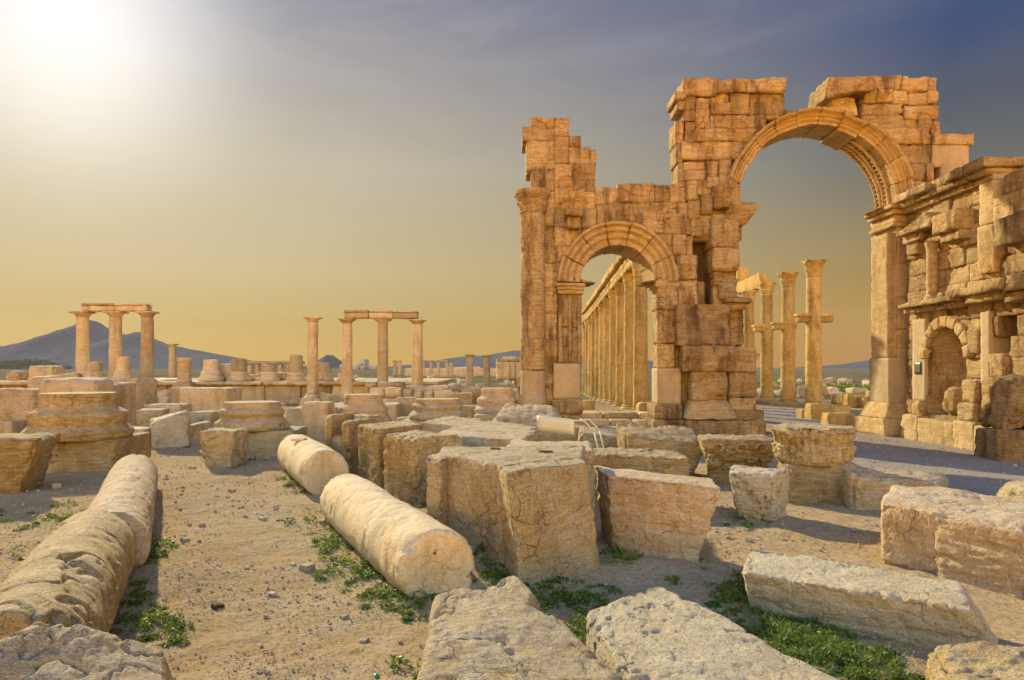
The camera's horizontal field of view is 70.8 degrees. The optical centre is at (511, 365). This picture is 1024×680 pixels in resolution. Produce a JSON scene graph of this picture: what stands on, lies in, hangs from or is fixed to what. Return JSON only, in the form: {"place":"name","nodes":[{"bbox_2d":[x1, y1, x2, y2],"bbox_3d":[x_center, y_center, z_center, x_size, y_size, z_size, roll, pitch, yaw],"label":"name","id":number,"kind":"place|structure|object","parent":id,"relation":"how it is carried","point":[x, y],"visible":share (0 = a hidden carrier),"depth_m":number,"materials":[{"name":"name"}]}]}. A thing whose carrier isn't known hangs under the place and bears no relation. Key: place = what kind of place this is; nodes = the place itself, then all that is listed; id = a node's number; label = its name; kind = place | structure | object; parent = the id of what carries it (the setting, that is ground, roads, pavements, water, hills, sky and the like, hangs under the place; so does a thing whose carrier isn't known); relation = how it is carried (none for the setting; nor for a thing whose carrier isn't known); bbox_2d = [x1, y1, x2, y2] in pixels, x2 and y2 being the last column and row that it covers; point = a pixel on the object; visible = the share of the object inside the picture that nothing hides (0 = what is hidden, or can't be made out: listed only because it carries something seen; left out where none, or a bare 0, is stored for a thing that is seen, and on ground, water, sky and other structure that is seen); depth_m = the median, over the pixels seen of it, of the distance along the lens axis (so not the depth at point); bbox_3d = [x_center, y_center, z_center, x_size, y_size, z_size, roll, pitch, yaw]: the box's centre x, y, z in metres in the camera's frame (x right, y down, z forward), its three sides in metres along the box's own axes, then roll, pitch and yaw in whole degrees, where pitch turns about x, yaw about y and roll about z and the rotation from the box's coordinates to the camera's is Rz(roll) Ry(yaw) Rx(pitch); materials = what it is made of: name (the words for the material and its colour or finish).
{"place":"outdoors","nodes":[
{"label":"outdoors","id":0,"kind":"place"},
{"bbox_2d":[0,320,306,368],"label":"mountain","id":1,"kind":"structure","parent":0,"point":[57,346],"depth_m":641.92,"materials":[{"name":"stone"}]},
{"bbox_2d":[302,317,322,397],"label":"column","id":2,"kind":"structure","parent":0,"point":[312,368],"depth_m":33.78,"materials":[{"name":"stone"}]},
{"bbox_2d":[338,318,356,399],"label":"column","id":3,"kind":"structure","parent":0,"point":[347,371],"depth_m":33.79,"materials":[{"name":"stone"}]},
{"bbox_2d":[408,319,426,384],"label":"column","id":4,"kind":"structure","parent":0,"point":[417,363],"depth_m":33.78,"materials":[{"name":"stone"}]},
{"bbox_2d":[0,367,1023,679],"bbox_3d":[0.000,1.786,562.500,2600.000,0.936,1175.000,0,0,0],"label":"ground","id":5,"kind":"structure","parent":0,"point":[224,635],"depth_m":6.32,"materials":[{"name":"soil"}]},
{"bbox_2d":[1,420,24,433],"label":"broken stone","id":6,"kind":"object","parent":5,"relation":"on","point":[13,426],"visible":0.46,"depth_m":16.98,"materials":[{"name":"stone"}]},
{"bbox_2d":[0,388,38,433],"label":"stone block","id":7,"kind":"object","parent":5,"relation":"on","point":[18,403],"depth_m":17.49,"materials":[{"name":"stone"}]},
{"bbox_2d":[0,432,60,492],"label":"stone block","id":8,"kind":"object","parent":5,"relation":"on","point":[25,458],"depth_m":10.05,"materials":[{"name":"stone"}]},
{"bbox_2d":[0,359,71,368],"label":"trees","id":9,"kind":"object","parent":5,"relation":"on","point":[19,364],"visible":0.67,"depth_m":502.50,"materials":[{"name":"green plant"}]},
{"bbox_2d":[27,373,82,388],"bbox_3d":[-18.859,1.100,29.776,1.868,1.651,1.274,0,0,-23],"label":"broken stone","id":10,"kind":"object","parent":5,"relation":"on","point":[33,382],"visible":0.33,"depth_m":29.12,"materials":[{"name":"stone"}]},
{"bbox_2d":[38,377,113,403],"bbox_3d":[-9.575,1.089,15.846,1.382,1.690,0.870,0,0,0],"label":"stone block","id":11,"kind":"object","parent":5,"relation":"on","point":[84,384],"depth_m":15.48,"materials":[{"name":"stone"}]},
{"bbox_2d":[0,454,157,639],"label":"fallen column","id":12,"kind":"structure","parent":5,"relation":"on","point":[74,569],"depth_m":4.75,"materials":[{"name":"stone"}]},
{"bbox_2d":[20,392,151,472],"bbox_3d":[-7.738,1.209,12.949,1.773,1.458,1.891,0,0,0],"label":"column base","id":13,"kind":"object","parent":5,"relation":"on","point":[95,430],"visible":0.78,"depth_m":12.35,"materials":[{"name":"stone"}]},
{"bbox_2d":[0,621,173,679],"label":"broken stone","id":14,"kind":"object","parent":5,"relation":"on","point":[40,650],"visible":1,"depth_m":3.10,"materials":[{"name":"stone"}]},
{"bbox_2d":[113,382,136,425],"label":"stone block","id":15,"kind":"structure","parent":5,"relation":"on","point":[130,400],"depth_m":18.51,"materials":[{"name":"stone"}]},
{"bbox_2d":[120,377,157,409],"bbox_3d":[-12.964,1.151,24.726,1.116,1.554,1.054,0,0,18],"label":"broken stone","id":16,"kind":"object","parent":5,"relation":"on","point":[146,391],"visible":0.29,"depth_m":24.48,"materials":[{"name":"stone"}]},
{"bbox_2d":[136,408,169,426],"bbox_3d":[-10.137,1.549,20.284,0.785,0.708,0.746,0,0,-11],"label":"broken stone","id":17,"kind":"object","parent":5,"relation":"on","point":[144,416],"visible":0.46,"depth_m":19.94,"materials":[{"name":"stone"}]},
{"bbox_2d":[144,403,191,413],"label":"broken stone","id":18,"kind":"object","parent":5,"relation":"on","point":[175,407],"visible":0.38,"depth_m":21.60,"materials":[{"name":"stone"}]},
{"bbox_2d":[150,410,189,447],"bbox_3d":[-7.619,1.444,16.044,0.802,0.948,0.937,0,0,-29],"label":"broken stone","id":19,"kind":"object","parent":5,"relation":"on","point":[171,430],"visible":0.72,"depth_m":15.67,"materials":[{"name":"stone"}]},
{"bbox_2d":[167,343,179,377],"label":"column","id":20,"kind":"structure","parent":5,"relation":"on","point":[172,362],"depth_m":59.75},
{"bbox_2d":[172,357,195,387],"bbox_3d":[-15.409,0.829,33.846,0.861,2.458,0.736,0,0,0],"label":"pedestal","id":21,"kind":"object","parent":5,"relation":"on","point":[184,378],"visible":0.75,"depth_m":33.57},
{"bbox_2d":[190,421,211,444],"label":"broken stone","id":22,"kind":"object","parent":5,"relation":"on","point":[195,429],"visible":0.26,"depth_m":16.10,"materials":[{"name":"stone"}]},
{"bbox_2d":[190,410,220,426],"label":"broken stone","id":23,"kind":"object","parent":5,"relation":"on","point":[213,416],"visible":0.4,"depth_m":21.04,"materials":[{"name":"stone"}]},
{"bbox_2d":[179,387,241,411],"bbox_3d":[-10.527,1.331,25.156,1.858,1.191,1.166,0,0,7],"label":"stone slab","id":24,"kind":"object","parent":5,"relation":"on","point":[206,398],"depth_m":24.63,"materials":[{"name":"stone"}]},
{"bbox_2d":[199,427,248,466],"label":"stone block","id":25,"kind":"object","parent":5,"relation":"on","point":[226,447],"visible":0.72,"depth_m":12.84,"materials":[{"name":"stone"}]},
{"bbox_2d":[0,378,454,403],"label":"podium","id":26,"kind":"object","parent":5,"relation":"on","point":[285,391],"visible":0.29,"depth_m":35.97,"materials":[{"name":"stone"}]},
{"bbox_2d":[29,365,63,377],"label":"stone block","id":27,"kind":"object","parent":26,"relation":"on","point":[40,370],"depth_m":37.61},
{"bbox_2d":[68,311,96,376],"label":"column","id":28,"kind":"structure","parent":26,"relation":"on","point":[82,356],"depth_m":38.72,"materials":[{"name":"stone"}]},
{"bbox_2d":[84,361,104,377],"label":"column base","id":29,"kind":"object","parent":26,"relation":"on","point":[93,368],"visible":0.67,"depth_m":36.89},
{"bbox_2d":[102,311,128,377],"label":"column","id":30,"kind":"structure","parent":26,"relation":"on","point":[115,349],"depth_m":38.71,"materials":[{"name":"stone"}]},
{"bbox_2d":[81,303,152,311],"bbox_3d":[-21.383,-3.160,38.999,3.507,0.456,0.770,0,0,0],"label":"architrave","id":31,"kind":"object","parent":30,"relation":"on","point":[101,307],"visible":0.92,"depth_m":38.67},
{"bbox_2d":[110,356,132,380],"bbox_3d":[-20.119,0.140,37.189,1.132,1.280,1.117,0,0,0],"label":"column base","id":32,"kind":"object","parent":26,"relation":"on","point":[122,372],"visible":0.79,"depth_m":36.88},
{"bbox_2d":[134,311,159,377],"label":"column","id":33,"kind":"structure","parent":26,"relation":"on","point":[147,348],"depth_m":38.72,"materials":[{"name":"stone"}]},
{"bbox_2d":[198,359,223,380],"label":"column base","id":34,"kind":"object","parent":26,"relation":"on","point":[211,371],"visible":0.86,"depth_m":36.83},
{"bbox_2d":[227,358,251,380],"bbox_3d":[-14.097,0.187,37.211,1.222,1.186,1.228,0,0,0],"label":"column base","id":35,"kind":"object","parent":26,"relation":"on","point":[239,372],"visible":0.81,"depth_m":36.84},
{"bbox_2d":[256,364,279,380],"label":"column base","id":36,"kind":"object","parent":26,"relation":"on","point":[267,373],"visible":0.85,"depth_m":36.84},
{"bbox_2d":[285,354,306,380],"bbox_3d":[-11.155,0.090,37.197,1.054,1.379,1.068,0,0,0],"label":"column base","id":37,"kind":"object","parent":26,"relation":"on","point":[295,373],"visible":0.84,"depth_m":36.89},
{"bbox_2d":[318,362,333,380],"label":"column base","id":38,"kind":"object","parent":26,"relation":"on","point":[325,373],"visible":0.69,"depth_m":36.91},
{"bbox_2d":[202,400,306,457],"bbox_3d":[-5.200,1.324,14.736,1.801,1.189,1.540,0,0,0],"label":"column base","id":39,"kind":"object","parent":5,"relation":"on","point":[266,424],"visible":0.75,"depth_m":14.18,"materials":[{"name":"stone"}]},
{"bbox_2d":[230,361,304,373],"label":"wall","id":40,"kind":"structure","parent":5,"relation":"on","point":[257,367],"depth_m":110.02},
{"bbox_2d":[277,434,348,494],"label":"fallen column","id":41,"kind":"structure","parent":5,"relation":"on","point":[311,466],"depth_m":10.24,"materials":[{"name":"stone"}]},
{"bbox_2d":[286,402,343,425],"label":"stone slab","id":42,"kind":"structure","parent":5,"relation":"on","point":[294,416],"depth_m":20.73,"materials":[{"name":"stone"}]},
{"bbox_2d":[302,401,334,444],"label":"stone block","id":43,"kind":"object","parent":5,"relation":"on","point":[315,414],"depth_m":15.60,"materials":[{"name":"stone"}]},
{"bbox_2d":[325,412,383,474],"bbox_3d":[-2.752,1.364,12.349,0.938,1.098,1.419,0,0,23],"label":"hollowed stone","id":44,"kind":"object","parent":5,"relation":"on","point":[341,433],"visible":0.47,"depth_m":11.86,"materials":[{"name":"stone"}]},
{"bbox_2d":[338,394,391,421],"bbox_3d":[-3.245,1.272,16.006,1.518,1.284,1.416,0,0,0],"label":"column base","id":45,"kind":"object","parent":5,"relation":"on","point":[370,404],"visible":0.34,"depth_m":15.61,"materials":[{"name":"stone"}]},
{"bbox_2d":[358,421,422,488],"bbox_3d":[-1.812,1.395,10.979,0.867,1.040,1.422,0,0,35],"label":"stone block","id":46,"kind":"object","parent":5,"relation":"on","point":[371,449],"depth_m":10.50,"materials":[{"name":"stone"}]},
{"bbox_2d":[384,402,402,420],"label":"broken stone","id":47,"kind":"object","parent":5,"relation":"on","point":[395,410],"visible":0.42,"depth_m":21.32,"materials":[{"name":"stone"}]},
{"bbox_2d":[320,474,474,597],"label":"fallen column","id":48,"kind":"structure","parent":5,"relation":"on","point":[406,548],"depth_m":5.87,"materials":[{"name":"stone"}]},
{"bbox_2d":[394,397,417,415],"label":"stone block","id":49,"kind":"structure","parent":5,"relation":"on","point":[407,402],"depth_m":22.50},
{"bbox_2d":[403,418,425,423],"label":"footing stone","id":50,"kind":"object","parent":5,"relation":"on","point":[409,420],"visible":0.11,"depth_m":16.31,"materials":[{"name":"stone"}]},
{"bbox_2d":[408,398,466,420],"bbox_3d":[-1.745,1.010,16.996,1.388,0.480,1.412,0,0,0],"label":"column base","id":51,"kind":"object","parent":50,"relation":"on","point":[425,409],"visible":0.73,"depth_m":16.51,"materials":[{"name":"stone"}]},
{"bbox_2d":[383,430,463,506],"bbox_3d":[-1.222,1.408,9.665,0.965,1.046,1.136,0,0,-41],"label":"stone block","id":52,"kind":"object","parent":5,"relation":"on","point":[406,454],"depth_m":9.18,"materials":[{"name":"stone"}]},
{"bbox_2d":[366,381,519,402],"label":"ruined wall","id":53,"kind":"structure","parent":5,"relation":"on","point":[392,391],"depth_m":27.60,"materials":[{"name":"stone"}]},
{"bbox_2d":[405,366,495,376],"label":"enclosure wall","id":54,"kind":"structure","parent":5,"relation":"on","point":[462,371],"depth_m":150.02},
{"bbox_2d":[0,405,925,679],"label":"weeds","id":55,"kind":"object","parent":5,"relation":"on","point":[786,631],"visible":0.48,"depth_m":5.20,"materials":[{"name":"green plant"}]},
{"bbox_2d":[420,416,537,441],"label":"stone slab","id":56,"kind":"structure","parent":5,"relation":"on","point":[436,425],"depth_m":13.23,"materials":[{"name":"stone"}]},
{"bbox_2d":[475,413,496,420],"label":"footing stone","id":57,"kind":"object","parent":5,"relation":"on","point":[487,417],"visible":0.21,"depth_m":18.16,"materials":[{"name":"stone"}]},
{"bbox_2d":[475,388,517,413],"bbox_3d":[-0.383,0.905,18.899,1.202,0.650,1.211,0,0,0],"label":"column base","id":58,"kind":"object","parent":57,"relation":"on","point":[492,400],"visible":0.71,"depth_m":18.49,"materials":[{"name":"stone"}]},
{"bbox_2d":[481,355,491,387],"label":"column","id":59,"kind":"structure","parent":5,"relation":"on","point":[486,374],"depth_m":59.75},
{"bbox_2d":[438,426,537,446],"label":"stone slab","id":60,"kind":"structure","parent":5,"relation":"on","point":[477,437],"depth_m":10.54,"materials":[{"name":"stone"}]},
{"bbox_2d":[106,374,869,392],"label":"steppe scrub","id":61,"kind":"object","parent":5,"relation":"on","point":[841,387],"visible":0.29,"depth_m":77.37,"materials":[{"name":"green plant"}]},
{"bbox_2d":[426,445,599,585],"bbox_3d":[-0.013,1.373,6.725,1.609,1.100,1.981,0,0,0],"label":"stone block","id":62,"kind":"object","parent":5,"relation":"on","point":[523,513],"depth_m":6.19,"materials":[{"name":"stone"}]},
{"bbox_2d":[496,356,529,380],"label":"theatre ruin","id":63,"kind":"object","parent":5,"relation":"on","point":[508,367],"visible":0.78,"depth_m":71.80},
{"bbox_2d":[417,576,622,679],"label":"stone slab","id":64,"kind":"object","parent":5,"relation":"on","point":[506,628],"depth_m":3.70,"materials":[{"name":"stone"}]},
{"bbox_2d":[492,402,561,426],"bbox_3d":[0.346,1.132,16.057,1.590,0.590,1.413,0,0,0],"label":"boulder","id":65,"kind":"object","parent":5,"relation":"on","point":[524,414],"visible":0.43,"depth_m":15.87,"materials":[{"name":"stone"}]},
{"bbox_2d":[506,439,594,517],"bbox_3d":[0.467,1.432,8.851,1.095,0.964,1.224,0,0,6],"label":"stone slab","id":66,"kind":"object","parent":5,"relation":"on","point":[589,456],"depth_m":8.69,"materials":[{"name":"stone"}]},
{"bbox_2d":[537,424,584,440],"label":"stone block","id":67,"kind":"object","parent":5,"relation":"on","point":[546,436],"visible":0.05,"depth_m":15.17,"materials":[{"name":"stone"}]},
{"bbox_2d":[537,416,603,447],"bbox_3d":[1.007,1.302,12.129,1.227,0.898,0.328,0,0,14],"label":"information panel","id":68,"kind":"object","parent":5,"relation":"on","point":[555,425],"visible":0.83,"depth_m":12.12,"materials":[{"name":"beige paint"}]},
{"bbox_2d":[583,320,587,395],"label":"column","id":69,"kind":"structure","parent":5,"relation":"on","point":[586,357],"depth_m":54.85,"materials":[{"name":"stone"}]},
{"bbox_2d":[581,255,632,321],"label":"entablature","id":70,"kind":"structure","parent":69,"relation":"on","point":[619,266],"depth_m":36.99,"materials":[{"name":"stone"}]},
{"bbox_2d":[586,317,591,396],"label":"column","id":71,"kind":"structure","parent":5,"relation":"on","point":[589,353],"depth_m":51.80,"materials":[{"name":"stone"}]},
{"bbox_2d":[589,313,594,398],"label":"column","id":72,"kind":"structure","parent":5,"relation":"on","point":[592,316],"depth_m":48.73,"materials":[{"name":"stone"}]},
{"bbox_2d":[592,309,598,399],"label":"column","id":73,"kind":"structure","parent":5,"relation":"on","point":[596,313],"depth_m":45.69,"materials":[{"name":"stone"}]},
{"bbox_2d":[578,426,618,448],"bbox_3d":[1.651,1.543,13.440,0.871,0.789,1.025,0,0,8],"label":"broken stone","id":74,"kind":"object","parent":5,"relation":"on","point":[609,436],"visible":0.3,"depth_m":13.02,"materials":[{"name":"stone"}]},
{"bbox_2d":[596,303,603,400],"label":"column","id":75,"kind":"structure","parent":5,"relation":"on","point":[600,306],"depth_m":42.63,"materials":[{"name":"stone"}]},
{"bbox_2d":[601,297,609,402],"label":"column","id":76,"kind":"structure","parent":5,"relation":"on","point":[606,302],"depth_m":39.58,"materials":[{"name":"stone"}]},
{"bbox_2d":[606,290,616,403],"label":"column","id":77,"kind":"structure","parent":5,"relation":"on","point":[612,353],"depth_m":36.52,"materials":[{"name":"stone"}]},
{"bbox_2d":[581,411,646,428],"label":"stone steps","id":78,"kind":"structure","parent":5,"relation":"on","point":[604,419],"depth_m":19.98,"materials":[{"name":"stone"}]},
{"bbox_2d":[612,282,623,406],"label":"column","id":79,"kind":"structure","parent":5,"relation":"on","point":[619,291],"depth_m":33.46,"materials":[{"name":"stone"}]},
{"bbox_2d":[620,272,633,408],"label":"column","id":80,"kind":"structure","parent":5,"relation":"on","point":[628,279],"depth_m":30.41,"materials":[{"name":"stone"}]},
{"bbox_2d":[630,262,647,409],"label":"column","id":81,"kind":"structure","parent":5,"relation":"on","point":[640,361],"depth_m":27.38,"materials":[{"name":"stone"}]},
{"bbox_2d":[593,447,689,500],"bbox_3d":[1.641,1.555,9.779,1.548,0.830,0.960,0,0,13],"label":"stone block","id":82,"kind":"object","parent":5,"relation":"on","point":[653,460],"depth_m":9.39,"materials":[{"name":"stone"}]},
{"bbox_2d":[594,466,719,563],"bbox_3d":[1.355,1.485,7.005,1.448,0.875,0.579,0,0,30],"label":"stone block","id":83,"kind":"object","parent":5,"relation":"on","point":[661,515],"depth_m":6.74,"materials":[{"name":"stone"}]},
{"bbox_2d":[616,423,703,475],"bbox_3d":[2.456,1.466,12.000,1.438,0.962,0.791,0,0,10],"label":"stone block","id":84,"kind":"object","parent":5,"relation":"on","point":[683,440],"depth_m":11.79,"materials":[{"name":"stone"}]},
{"bbox_2d":[586,586,838,679],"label":"stone slab","id":85,"kind":"structure","parent":5,"relation":"on","point":[657,633],"depth_m":3.83,"materials":[{"name":"stone"}]},
{"bbox_2d":[697,434,773,484],"bbox_3d":[3.481,1.488,11.240,1.151,0.807,0.902,0,0,5],"label":"carved capital","id":86,"kind":"object","parent":5,"relation":"on","point":[723,453],"visible":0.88,"depth_m":10.91,"materials":[{"name":"stone"}]},
{"bbox_2d":[740,290,759,398],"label":"column","id":87,"kind":"structure","parent":5,"relation":"on","point":[748,322],"depth_m":43.13,"materials":[{"name":"stone"}]},
{"bbox_2d":[736,267,766,293],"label":"entablature","id":88,"kind":"structure","parent":87,"relation":"on","point":[745,281],"depth_m":45.91,"materials":[{"name":"stone"}]},
{"bbox_2d":[729,465,792,520],"bbox_3d":[2.932,1.583,8.654,0.736,0.698,0.654,0,0,30],"label":"stone block","id":89,"kind":"object","parent":5,"relation":"on","point":[758,493],"depth_m":8.43,"materials":[{"name":"stone"}]},
{"bbox_2d":[751,282,776,399],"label":"column","id":90,"kind":"structure","parent":5,"relation":"on","point":[766,290],"depth_m":38.93,"materials":[{"name":"stone"}]},
{"bbox_2d":[514,75,1023,449],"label":"monumental arch","id":91,"kind":"structure","parent":5,"relation":"on","point":[945,217],"depth_m":18.52,"materials":[{"name":"stone"}]},
{"bbox_2d":[770,271,799,401],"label":"column","id":92,"kind":"structure","parent":5,"relation":"on","point":[787,325],"depth_m":34.53,"materials":[{"name":"stone"}]},
{"bbox_2d":[793,259,834,404],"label":"column","id":93,"kind":"structure","parent":5,"relation":"on","point":[813,317],"depth_m":30.63,"materials":[{"name":"stone"}]},
{"bbox_2d":[777,462,858,504],"bbox_3d":[4.161,1.603,9.845,1.083,0.683,1.057,0,0,16],"label":"stone drum","id":94,"kind":"object","parent":5,"relation":"on","point":[813,485],"visible":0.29,"depth_m":9.42,"materials":[{"name":"stone"}]},
{"bbox_2d":[770,422,856,466],"bbox_3d":[4.104,1.067,9.850,1.106,0.528,1.131,0,0,0],"label":"carved capital","id":95,"kind":"object","parent":94,"relation":"on","point":[820,445],"visible":1,"depth_m":9.46,"materials":[{"name":"stone"}]},
{"bbox_2d":[804,403,832,418],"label":"kerb block","id":96,"kind":"structure","parent":5,"relation":"on","point":[814,410],"depth_m":23.88,"materials":[{"name":"stone"}]},
{"bbox_2d":[821,412,854,425],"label":"kerb block","id":97,"kind":"structure","parent":5,"relation":"on","point":[836,418],"depth_m":21.29,"materials":[{"name":"stone"}]},
{"bbox_2d":[842,393,864,407],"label":"kerb block","id":98,"kind":"structure","parent":5,"relation":"on","point":[850,400],"depth_m":31.52,"materials":[{"name":"stone"}]},
{"bbox_2d":[742,549,998,649],"bbox_3d":[2.429,1.699,5.083,1.822,0.469,0.741,0,0,39],"label":"stone slab","id":99,"kind":"object","parent":5,"relation":"on","point":[928,613],"depth_m":4.82,"materials":[{"name":"stone"}]},
{"bbox_2d":[839,464,948,509],"bbox_3d":[5.060,1.637,9.578,1.705,0.664,1.268,0,0,0],"label":"carved stone","id":100,"kind":"object","parent":5,"relation":"on","point":[864,487],"visible":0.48,"depth_m":9.04,"materials":[{"name":"stone"}]},
{"bbox_2d":[880,485,1023,599],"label":"stone block","id":101,"kind":"object","parent":5,"relation":"on","point":[970,538],"depth_m":6.16,"materials":[{"name":"stone"}]},
{"bbox_2d":[925,641,1023,679],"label":"broken stone","id":102,"kind":"object","parent":5,"relation":"on","point":[981,660],"visible":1,"depth_m":3.64,"materials":[{"name":"stone"}]},
{"bbox_2d":[974,374,1023,461],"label":"pedestal","id":103,"kind":"object","parent":5,"relation":"on","point":[1002,415],"visible":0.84,"depth_m":13.54,"materials":[{"name":"stone"}]},
{"bbox_2d":[996,480,1023,499],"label":"boulder","id":104,"kind":"object","parent":5,"relation":"on","point":[1013,489],"visible":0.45,"depth_m":8.42,"materials":[{"name":"stone"}]},
{"bbox_2d":[0,0,1023,366],"label":"sky","id":105,"kind":"structure","parent":0,"point":[240,171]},
{"bbox_2d":[388,351,652,368],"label":"hill","id":106,"kind":"structure","parent":0,"point":[478,361],"depth_m":682.94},
{"bbox_2d":[795,360,869,368],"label":"hill","id":107,"kind":"structure","parent":0,"point":[860,365],"depth_m":675.36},
{"bbox_2d":[756,406,1023,495],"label":"gravel road","id":108,"kind":"structure","parent":0,"point":[969,464],"depth_m":13.53,"materials":[{"name":"gravel"}]},
{"bbox_3d":[-6.099,1.540,34.001,1.030,1.438,1.029,0,0,0],"label":"pedestal","id":109,"kind":"object","parent":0,"visible":0},
{"bbox_2d":[374,318,391,381],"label":"column","id":110,"kind":"structure","parent":109,"relation":"on","point":[382,358],"depth_m":33.78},
{"bbox_2d":[344,310,418,318],"bbox_3d":[-6.158,-2.429,34.000,3.466,0.419,0.635,0,0,0],"label":"architrave","id":111,"kind":"object","parent":110,"relation":"on","point":[358,314],"visible":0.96,"depth_m":33.73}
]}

